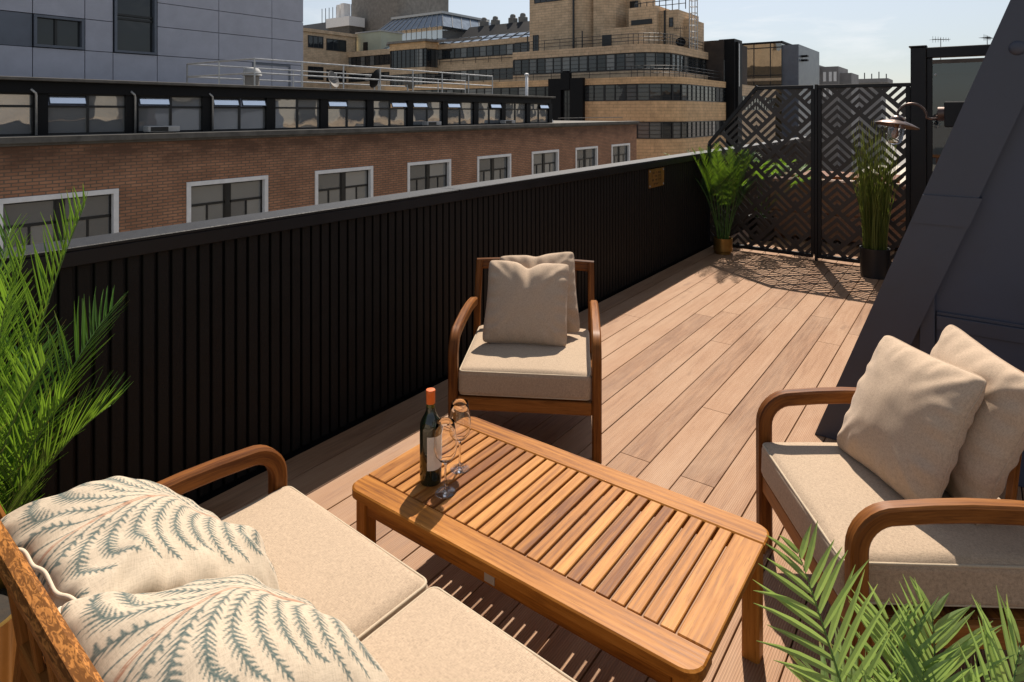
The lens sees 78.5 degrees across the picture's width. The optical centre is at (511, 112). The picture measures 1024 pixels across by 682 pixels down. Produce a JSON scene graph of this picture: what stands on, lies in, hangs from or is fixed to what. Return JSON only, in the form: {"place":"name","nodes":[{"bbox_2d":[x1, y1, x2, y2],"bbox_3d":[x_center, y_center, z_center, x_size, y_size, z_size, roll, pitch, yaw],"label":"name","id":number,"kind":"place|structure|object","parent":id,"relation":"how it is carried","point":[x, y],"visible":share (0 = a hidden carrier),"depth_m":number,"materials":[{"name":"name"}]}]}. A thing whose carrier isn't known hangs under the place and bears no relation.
{"place":"outdoors","nodes":[
{"label":"outdoors","id":0,"kind":"place"},
{"bbox_2d":[0,0,302,106],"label":"panel clad block","id":1,"kind":"structure","parent":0,"point":[150,40],"depth_m":25.58,"materials":[{"name":"metal"}]},
{"bbox_2d":[32,14,84,49],"bbox_3d":[-16.701,-2.925,23.055,0.405,1.150,1.570,0,0,37],"label":"window","id":2,"kind":"structure","parent":1,"relation":"in","point":[54,32],"depth_m":23.04,"materials":[{"name":"glass"}]},
{"bbox_2d":[110,0,156,54],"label":"window","id":3,"kind":"structure","parent":1,"relation":"in","point":[134,21],"depth_m":25.16,"materials":[{"name":"glass"}]},
{"bbox_2d":[252,62,290,86],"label":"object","id":4,"kind":"structure","parent":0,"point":[289,66],"depth_m":30.14,"materials":[{"name":"grey metal"}]},
{"bbox_2d":[0,76,638,248],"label":"brick building","id":5,"kind":"structure","parent":0,"point":[216,156],"depth_m":19.39,"materials":[{"name":"brick"}]},
{"bbox_2d":[0,93,31,135],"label":"ribbon window","id":6,"kind":"structure","parent":5,"relation":"in","point":[15,108],"depth_m":15.15,"materials":[{"name":"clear glass"}]},
{"bbox_2d":[0,188,118,248],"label":"window","id":7,"kind":"structure","parent":5,"relation":"in","point":[100,213],"depth_m":15.35,"materials":[{"name":"white paint"}]},
{"bbox_2d":[48,95,87,104],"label":"vent window","id":8,"kind":"structure","parent":5,"relation":"in","point":[52,99],"depth_m":15.93,"materials":[{"name":"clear glass"}]},
{"bbox_2d":[48,94,124,134],"bbox_3d":[-11.096,0.050,16.369,0.080,1.038,1.777,0,0,37],"label":"ribbon window","id":9,"kind":"structure","parent":5,"relation":"in","point":[103,114],"depth_m":16.41,"materials":[{"name":"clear glass"}]},
{"bbox_2d":[139,97,170,105],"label":"vent window","id":10,"kind":"structure","parent":5,"relation":"in","point":[153,101],"depth_m":17.64,"materials":[{"name":"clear glass"}]},
{"bbox_2d":[143,126,179,132],"bbox_3d":[-9.725,0.475,17.409,0.326,0.190,0.840,0,0,37],"label":"air conditioner","id":11,"kind":"object","parent":5,"relation":"on","point":[152,129],"visible":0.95,"depth_m":17.24,"materials":[{"name":"white metal"}]},
{"bbox_2d":[139,95,201,132],"bbox_3d":[-9.848,0.050,18.055,0.080,1.038,1.777,0,0,37],"label":"ribbon window","id":12,"kind":"structure","parent":5,"relation":"in","point":[184,112],"depth_m":18.18,"materials":[{"name":"clear glass"}]},
{"bbox_2d":[186,175,267,222],"bbox_3d":[-8.536,2.818,18.835,0.260,1.663,2.545,0,0,37],"label":"window","id":13,"kind":"structure","parent":5,"relation":"in","point":[220,198],"depth_m":18.80,"materials":[{"name":"grey glass"}]},
{"bbox_2d":[214,98,239,105],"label":"vent window","id":14,"kind":"structure","parent":5,"relation":"in","point":[217,101],"depth_m":19.32,"materials":[{"name":"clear glass"}]},
{"bbox_2d":[214,97,264,130],"bbox_3d":[-8.599,0.050,19.740,0.080,1.038,1.777,0,0,37],"label":"ribbon window","id":15,"kind":"structure","parent":5,"relation":"in","point":[226,118],"depth_m":19.71,"materials":[{"name":"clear glass"}]},
{"bbox_2d":[242,67,261,85],"bbox_3d":[-9.202,-1.220,22.186,0.720,0.740,0.720,0,0,37],"label":"roof vent cowl","id":16,"kind":"object","parent":5,"relation":"on","point":[249,79],"visible":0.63,"depth_m":21.97,"materials":[{"name":"metal"}]},
{"bbox_2d":[241,99,266,105],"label":"vent window","id":17,"kind":"structure","parent":5,"relation":"in","point":[245,102],"depth_m":20.04,"materials":[{"name":"white glass"}]},
{"bbox_2d":[275,98,319,129],"bbox_3d":[-7.351,0.050,21.426,0.080,1.038,1.777,0,0,37],"label":"ribbon window","id":18,"kind":"structure","parent":5,"relation":"in","point":[290,113],"depth_m":21.39,"materials":[{"name":"clear glass"}]},
{"bbox_2d":[186,64,465,92],"bbox_3d":[-7.295,-1.329,29.297,0.054,0.947,15.654,0,0,37],"label":"roof railing","id":19,"kind":"object","parent":5,"relation":"on","point":[293,81],"visible":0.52,"depth_m":26.88,"materials":[{"name":"metal"}]},
{"bbox_2d":[328,71,339,87],"bbox_3d":[-7.385,-1.286,25.937,0.573,0.876,0.520,0,0,-32],"label":"satellite dish","id":20,"kind":"object","parent":5,"relation":"on","point":[334,82],"visible":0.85,"depth_m":26.05,"materials":[{"name":"metal"}]},
{"bbox_2d":[328,100,347,106],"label":"vent window","id":21,"kind":"structure","parent":5,"relation":"in","point":[331,103],"depth_m":22.68,"materials":[{"name":"white glass"}]},
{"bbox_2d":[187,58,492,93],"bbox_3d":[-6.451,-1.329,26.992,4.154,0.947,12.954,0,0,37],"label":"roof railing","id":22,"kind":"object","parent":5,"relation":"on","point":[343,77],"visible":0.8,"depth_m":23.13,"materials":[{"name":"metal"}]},
{"bbox_2d":[315,166,372,204],"bbox_3d":[-5.980,2.818,22.285,0.260,1.663,2.545,0,0,37],"label":"window","id":23,"kind":"structure","parent":5,"relation":"in","point":[333,185],"depth_m":22.28,"materials":[{"name":"grey glass"}]},
{"bbox_2d":[328,99,365,127],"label":"ribbon window","id":24,"kind":"structure","parent":5,"relation":"in","point":[352,116],"depth_m":23.19,"materials":[{"name":"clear glass"}]},
{"bbox_2d":[369,69,378,89],"bbox_3d":[-5.872,-1.349,26.931,0.535,1.001,0.729,0,0,-17],"label":"satellite dish","id":25,"kind":"object","parent":5,"relation":"on","point":[374,83],"visible":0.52,"depth_m":26.73,"materials":[{"name":"metal"}]},
{"bbox_2d":[374,100,405,126],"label":"ribbon window","id":26,"kind":"structure","parent":5,"relation":"in","point":[384,115],"depth_m":24.72,"materials":[{"name":"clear glass"}]},
{"bbox_2d":[391,101,407,107],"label":"vent window","id":27,"kind":"structure","parent":5,"relation":"in","point":[395,104],"depth_m":25.09,"materials":[{"name":"white glass"}]},
{"bbox_2d":[403,77,414,90],"bbox_3d":[-4.681,-1.222,28.486,0.486,0.746,0.484,0,0,-19],"label":"satellite dish","id":28,"kind":"object","parent":5,"relation":"on","point":[408,85],"visible":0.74,"depth_m":28.38,"materials":[{"name":"metal"}]},
{"bbox_2d":[413,102,427,107],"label":"vent window","id":29,"kind":"structure","parent":5,"relation":"in","point":[415,104],"depth_m":26.04,"materials":[{"name":"white glass"}]},
{"bbox_2d":[413,101,441,125],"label":"ribbon window","id":30,"kind":"structure","parent":5,"relation":"in","point":[433,112],"depth_m":26.56,"materials":[{"name":"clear glass"}]},
{"bbox_2d":[407,159,450,191],"bbox_3d":[-3.425,2.818,25.734,0.260,1.663,2.545,0,0,37],"label":"window","id":31,"kind":"structure","parent":5,"relation":"in","point":[422,175],"depth_m":25.77,"materials":[{"name":"grey glass"}]},
{"bbox_2d":[422,121,440,125],"bbox_3d":[-3.327,0.475,26.047,0.326,0.190,0.840,0,0,37],"label":"air conditioner","id":32,"kind":"object","parent":5,"relation":"on","point":[434,123],"visible":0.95,"depth_m":25.91,"materials":[{"name":"white metal"}]},
{"bbox_2d":[448,102,460,107],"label":"vent window","id":33,"kind":"structure","parent":5,"relation":"in","point":[450,105],"depth_m":27.72,"materials":[{"name":"white glass"}]},
{"bbox_2d":[448,102,472,124],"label":"ribbon window","id":34,"kind":"structure","parent":5,"relation":"in","point":[463,115],"depth_m":28.28,"materials":[{"name":"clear glass"}]},
{"bbox_2d":[479,102,500,124],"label":"ribbon window","id":35,"kind":"structure","parent":5,"relation":"in","point":[487,115],"depth_m":29.78,"materials":[{"name":"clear glass"}]},
{"bbox_2d":[477,154,510,181],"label":"window","id":36,"kind":"structure","parent":5,"relation":"in","point":[491,167],"depth_m":29.24,"materials":[{"name":"white paint"}]},
{"bbox_2d":[490,103,501,107],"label":"vent window","id":37,"kind":"structure","parent":5,"relation":"in","point":[493,105],"depth_m":30.16,"materials":[{"name":"white glass"}]},
{"bbox_2d":[500,120,514,123],"bbox_3d":[-0.202,0.475,30.265,0.326,0.190,0.840,0,0,37],"label":"air conditioner","id":38,"kind":"object","parent":5,"relation":"on","point":[507,121],"visible":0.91,"depth_m":30.00,"materials":[{"name":"white metal"}]},
{"bbox_2d":[506,103,525,123],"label":"ribbon window","id":39,"kind":"structure","parent":5,"relation":"in","point":[514,111],"depth_m":31.66,"materials":[{"name":"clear glass"}]},
{"bbox_2d":[524,73,528,95],"bbox_3d":[0.893,-0.870,38.166,0.280,3.040,0.280,0,0,37],"label":"flue pipe","id":40,"kind":"object","parent":5,"relation":"on","point":[526,83],"visible":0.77,"depth_m":38.09,"materials":[{"name":"silver metal"}]},
{"bbox_2d":[530,103,547,122],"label":"ribbon window","id":41,"kind":"structure","parent":5,"relation":"in","point":[537,115],"depth_m":33.17,"materials":[{"name":"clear glass"}]},
{"bbox_2d":[539,104,549,108],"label":"vent window","id":42,"kind":"structure","parent":5,"relation":"in","point":[542,106],"depth_m":33.52,"materials":[{"name":"white glass"}]},
{"bbox_2d":[532,149,558,173],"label":"window","id":43,"kind":"structure","parent":5,"relation":"in","point":[545,161],"depth_m":32.70,"materials":[{"name":"grey glass"}]},
{"bbox_2d":[575,146,597,167],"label":"window","id":44,"kind":"structure","parent":5,"relation":"in","point":[584,156],"depth_m":36.23,"materials":[{"name":"white paint"}]},
{"bbox_2d":[611,143,629,162],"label":"window","id":45,"kind":"structure","parent":5,"relation":"in","point":[619,152],"depth_m":39.71,"materials":[{"name":"white paint"}]},
{"bbox_2d":[303,28,356,106],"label":"tan corner block","id":46,"kind":"structure","parent":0,"point":[325,46],"depth_m":116.26,"materials":[{"name":"brick"}]},
{"bbox_2d":[308,35,323,48],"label":"window","id":47,"kind":"structure","parent":46,"relation":"in","point":[313,41],"depth_m":114.46,"materials":[{"name":"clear glass"}]},
{"bbox_2d":[308,66,323,79],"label":"window","id":48,"kind":"structure","parent":46,"relation":"in","point":[310,68],"depth_m":114.54,"materials":[{"name":"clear glass"}]},
{"bbox_2d":[303,3,364,50],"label":"rooftop plant room","id":49,"kind":"structure","parent":46,"relation":"on","point":[343,21],"depth_m":148.06,"materials":[{"name":"concrete"}]},
{"bbox_2d":[326,38,345,51],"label":"window","id":50,"kind":"structure","parent":46,"relation":"in","point":[331,44],"depth_m":118.03,"materials":[{"name":"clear glass"}]},
{"bbox_2d":[326,69,345,81],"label":"window","id":51,"kind":"structure","parent":46,"relation":"in","point":[336,71],"depth_m":118.67,"materials":[{"name":"black glass"}]},
{"bbox_2d":[303,0,1009,119],"label":"sky","id":52,"kind":"structure","parent":0,"point":[869,37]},
{"bbox_2d":[742,41,818,139],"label":"bronze glass block","id":53,"kind":"structure","parent":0,"point":[776,63],"depth_m":90.47,"materials":[{"name":"brown glass"}]},
{"bbox_2d":[769,176,905,246],"bbox_3d":[4.302,1.250,8.076,1.700,0.800,0.760,0,0,37],"label":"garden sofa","id":54,"kind":"object","parent":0,"point":[831,210],"visible":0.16,"depth_m":7.84,"materials":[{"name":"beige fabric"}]},
{"bbox_2d":[819,65,858,179],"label":"grey office block","id":55,"kind":"structure","parent":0,"point":[831,75],"depth_m":118.72,"materials":[{"name":"stone"}]},
{"bbox_2d":[786,170,903,182],"bbox_3d":[4.905,1.285,9.309,1.500,0.730,0.840,0,0,37],"label":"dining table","id":56,"kind":"object","parent":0,"point":[837,176],"visible":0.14,"depth_m":9.15,"materials":[{"name":"brown wood"}]},
{"bbox_2d":[848,121,899,279],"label":"potted reed grass","id":57,"kind":"object","parent":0,"point":[875,198],"depth_m":6.24,"materials":[{"name":"plant"}]},
{"bbox_2d":[859,72,892,168],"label":"grey block","id":58,"kind":"structure","parent":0,"point":[874,80],"depth_m":148.59,"materials":[{"name":"stone"}]},
{"bbox_2d":[886,126,905,162],"bbox_3d":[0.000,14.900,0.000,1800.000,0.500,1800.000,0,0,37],"label":"ground","id":59,"kind":"structure","parent":0,"point":[903,147],"depth_m":240.38,"materials":[{"name":"concrete"}]},
{"bbox_2d":[352,0,448,31],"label":"concrete tower","id":60,"kind":"structure","parent":59,"relation":"on","point":[377,14],"depth_m":148.39,"materials":[{"name":"grey concrete"}]},
{"bbox_2d":[461,13,529,37],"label":"dark roof range","id":61,"kind":"structure","parent":59,"relation":"on","point":[520,24],"depth_m":126.52,"materials":[{"name":"metal"}]},
{"bbox_2d":[385,0,725,159],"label":"art deco building","id":62,"kind":"structure","parent":59,"relation":"on","point":[677,114],"depth_m":64.03,"materials":[{"name":"brick"}]},
{"bbox_2d":[348,31,529,89],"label":"wing","id":63,"kind":"structure","parent":62,"relation":"attached to","point":[424,54],"depth_m":100.66,"materials":[{"name":"brown brick"}]},
{"bbox_2d":[355,30,403,50],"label":"plant room","id":64,"kind":"object","parent":63,"relation":"on","point":[373,40],"visible":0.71,"depth_m":120.47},
{"bbox_2d":[363,42,367,50],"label":"door","id":65,"kind":"structure","parent":64,"relation":"in","point":[365,44],"depth_m":121.07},
{"bbox_2d":[379,11,490,44],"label":"glass lantern","id":66,"kind":"object","parent":63,"relation":"on","point":[439,25],"visible":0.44,"depth_m":134.99,"materials":[{"name":"glass"}]},
{"bbox_2d":[439,54,512,64],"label":"roof railing","id":67,"kind":"object","parent":63,"relation":"on","point":[477,59],"visible":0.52,"depth_m":96.87,"materials":[{"name":"grey metal"}]},
{"bbox_2d":[533,35,538,50],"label":"window","id":68,"kind":"structure","parent":62,"relation":"in","point":[535,37],"depth_m":72.58,"materials":[{"name":"black glass"}]},
{"bbox_2d":[534,0,559,3],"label":"window","id":69,"kind":"structure","parent":62,"relation":"in","point":[535,1],"depth_m":72.02,"materials":[{"name":"black glass"}]},
{"bbox_2d":[387,65,719,82],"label":"roof railing","id":70,"kind":"object","parent":62,"relation":"on","point":[637,72],"visible":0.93,"depth_m":62.81,"materials":[{"name":"metal"}]},
{"bbox_2d":[563,90,569,120],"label":"portal window","id":71,"kind":"structure","parent":62,"relation":"in","point":[566,93],"depth_m":62.99,"materials":[{"name":"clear glass"}]},
{"bbox_2d":[602,34,611,45],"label":"door","id":72,"kind":"structure","parent":62,"relation":"in","point":[607,38],"depth_m":65.47,"materials":[{"name":"black glass"}]},
{"bbox_2d":[515,33,702,50],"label":"roof railing","id":73,"kind":"object","parent":62,"relation":"on","point":[643,40],"visible":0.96,"depth_m":63.98,"materials":[{"name":"grey metal"}]},
{"bbox_2d":[630,1,637,7],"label":"window","id":74,"kind":"structure","parent":62,"relation":"in","point":[631,2],"depth_m":70.70,"materials":[{"name":"black glass"}]},
{"bbox_2d":[669,17,672,26],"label":"window","id":75,"kind":"structure","parent":62,"relation":"in","point":[671,18],"depth_m":65.73,"materials":[{"name":"black glass"}]},
{"bbox_2d":[673,26,686,45],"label":"tv aerial","id":76,"kind":"object","parent":62,"relation":"on","point":[678,28],"visible":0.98,"depth_m":64.84,"materials":[{"name":"grey metal"}]},
{"bbox_2d":[676,37,685,45],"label":"satellite dish","id":77,"kind":"object","parent":62,"relation":"on","point":[683,42],"visible":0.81,"depth_m":65.30,"materials":[{"name":"metal"}]},
{"bbox_2d":[704,39,746,146],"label":"dark brick block","id":78,"kind":"structure","parent":59,"relation":"on","point":[727,59],"depth_m":68.88,"materials":[{"name":"metal"}]},
{"bbox_2d":[742,84,775,144],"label":"tan rear block","id":79,"kind":"structure","parent":59,"relation":"on","point":[746,90],"depth_m":78.45,"materials":[{"name":"brick"}]},
{"bbox_2d":[852,166,905,182],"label":"terrace building","id":80,"kind":"structure","parent":59,"relation":"on","point":[901,172],"depth_m":18.22,"materials":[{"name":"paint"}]},
{"bbox_2d":[0,135,824,509],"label":"parapet wall","id":81,"kind":"structure","parent":80,"relation":"on","point":[288,333],"depth_m":3.09,"materials":[{"name":"black metal"}]},
{"bbox_2d":[649,167,663,187],"bbox_3d":[1.496,0.675,6.477,0.012,0.190,0.380,0,0,37],"label":"wall plaque","id":82,"kind":"object","parent":81,"relation":"attached to","point":[656,177],"depth_m":6.47,"materials":[{"name":"gold metal"}]},
{"bbox_2d":[977,487,1022,666],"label":"deck base","id":83,"kind":"object","parent":80,"relation":"on","point":[977,656],"depth_m":1.95,"materials":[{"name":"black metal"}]},
{"bbox_2d":[199,230,1023,681],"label":"deck","id":84,"kind":"structure","parent":83,"relation":"on","point":[707,352],"depth_m":3.37,"materials":[{"name":"brown wood"}]},
{"bbox_2d":[0,186,133,681],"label":"potted palm","id":85,"kind":"object","parent":84,"relation":"on","point":[17,484],"visible":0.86,"depth_m":1.74,"materials":[{"name":"green plant"}]},
{"bbox_2d":[0,445,576,681],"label":"sofa","id":86,"kind":"object","parent":84,"relation":"on","point":[402,621],"visible":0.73,"depth_m":1.50,"materials":[{"name":"beige fabric"}]},
{"bbox_2d":[1,476,279,607],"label":"scatter cushion","id":87,"kind":"object","parent":86,"relation":"on","point":[124,534],"visible":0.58,"depth_m":1.38,"materials":[{"name":"beige fabric"}]},
{"bbox_2d":[57,574,389,681],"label":"scatter cushion","id":88,"kind":"object","parent":86,"relation":"on","point":[242,628],"visible":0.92,"depth_m":1.08,"materials":[{"name":"beige fabric"}]},
{"bbox_2d":[448,257,601,462],"bbox_3d":[0.098,1.263,3.380,0.735,0.784,0.810,0,0,6],"label":"armchair","id":89,"kind":"object","parent":84,"relation":"on","point":[523,378],"visible":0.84,"depth_m":3.01,"materials":[{"name":"beige fabric"}]},
{"bbox_2d":[483,260,568,346],"bbox_3d":[0.079,1.025,3.385,0.447,0.437,0.170,1,-28,7],"label":"scatter cushion","id":90,"kind":"object","parent":89,"relation":"on","point":[524,305],"visible":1,"depth_m":3.32,"materials":[{"name":"fabric"}]},
{"bbox_2d":[500,252,579,332],"bbox_3d":[0.149,1.014,3.524,0.432,0.442,0.134,-5,-26,5],"label":"scatter cushion","id":91,"kind":"object","parent":89,"relation":"on","point":[573,320],"visible":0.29,"depth_m":3.55,"materials":[{"name":"fabric"}]},
{"bbox_2d":[352,416,768,681],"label":"coffee table","id":92,"kind":"object","parent":84,"relation":"on","point":[506,484],"visible":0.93,"depth_m":1.88,"materials":[{"name":"brown wood"}]},
{"bbox_2d":[420,388,441,486],"bbox_3d":[-0.280,1.112,2.159,0.076,0.315,0.075,0,0,37],"label":"wine bottle","id":93,"kind":"object","parent":92,"relation":"on","point":[430,469],"visible":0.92,"depth_m":2.13,"materials":[{"name":"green glass"}]},
{"bbox_2d":[434,417,456,497],"bbox_3d":[-0.223,1.151,2.094,0.079,0.237,0.079,0,0,37],"label":"wine glass","id":94,"kind":"object","parent":92,"relation":"on","point":[445,442],"visible":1,"depth_m":2.07,"materials":[{"name":"clear glass"}]},
{"bbox_2d":[449,398,470,473],"bbox_3d":[-0.186,1.151,2.232,0.079,0.237,0.079,0,0,37],"label":"wine glass","id":95,"kind":"object","parent":92,"relation":"on","point":[460,413],"visible":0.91,"depth_m":2.21,"materials":[{"name":"clear glass"}]},
{"bbox_2d":[664,142,756,254],"bbox_3d":[2.371,0.988,7.426,0.999,1.324,0.867,0,0,37],"label":"potted palm","id":96,"kind":"object","parent":84,"relation":"on","point":[722,244],"visible":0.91,"depth_m":7.24,"materials":[{"name":"green plant"}]},
{"bbox_2d":[720,150,822,240],"bbox_3d":[3.205,1.084,8.042,1.442,1.132,1.395,0,0,37],"label":"potted palm","id":97,"kind":"object","parent":84,"relation":"on","point":[763,215],"visible":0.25,"depth_m":8.04,"materials":[{"name":"plant"}]},
{"bbox_2d":[707,83,910,265],"bbox_3d":[3.257,0.666,7.083,2.107,1.968,0.060,0,0,37],"label":"privacy screen","id":98,"kind":"object","parent":84,"relation":"on","point":[816,145],"visible":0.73,"depth_m":6.99,"materials":[{"name":"metal"}]},
{"bbox_2d":[753,520,1023,681],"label":"potted palm","id":99,"kind":"object","parent":84,"relation":"on","point":[917,665],"visible":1,"depth_m":1.23,"materials":[{"name":"plant"}]},
{"bbox_2d":[756,369,1023,681],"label":"armchair","id":100,"kind":"object","parent":84,"relation":"on","point":[941,547],"visible":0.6,"depth_m":1.77,"materials":[{"name":"brown wood"}]},
{"bbox_2d":[837,335,986,499],"bbox_3d":[1.320,1.020,2.106,0.192,0.452,0.452,27,-5,-3],"label":"scatter cushion","id":101,"kind":"object","parent":100,"relation":"on","point":[909,418],"visible":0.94,"depth_m":2.00,"materials":[{"name":"fabric"}]},
{"bbox_2d":[930,325,1023,524],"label":"scatter cushion","id":102,"kind":"object","parent":100,"relation":"on","point":[991,450],"visible":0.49,"depth_m":1.89,"materials":[{"name":"fabric"}]},
{"bbox_2d":[815,0,1023,486],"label":"mansard end","id":103,"kind":"object","parent":84,"relation":"on","point":[958,261],"visible":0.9,"depth_m":2.84,"materials":[{"name":"grey metal"}]},
{"bbox_2d":[874,101,964,144],"bbox_3d":[2.687,0.074,4.140,0.510,0.288,0.263,0,0,37],"label":"wall lamp","id":104,"kind":"object","parent":103,"relation":"attached to","point":[897,124],"visible":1,"depth_m":4.13,"materials":[{"name":"silver metal"}]},
{"bbox_2d":[909,44,989,218],"bbox_3d":[5.363,0.486,5.522,3.155,2.328,0.140,0,0,37],"label":"glass screen","id":105,"kind":"object","parent":84,"relation":"on","point":[934,87],"visible":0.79,"depth_m":6.33,"materials":[{"name":"black metal"}]},
{"bbox_2d":[897,158,905,165],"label":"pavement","id":106,"kind":"structure","parent":0,"point":[902,162],"depth_m":181.17,"materials":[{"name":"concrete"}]},
{"bbox_2d":[933,58,983,63],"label":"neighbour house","id":107,"kind":"structure","parent":0,"point":[964,60],"depth_m":12.87,"materials":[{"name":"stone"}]},
{"bbox_2d":[931,36,949,58],"bbox_3d":[9.323,-1.377,13.628,0.396,0.554,0.202,0,0,-3],"label":"tv aerial","id":108,"kind":"object","parent":107,"relation":"on","point":[940,39],"visible":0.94,"depth_m":13.63,"materials":[{"name":"silver metal"}]}
]}

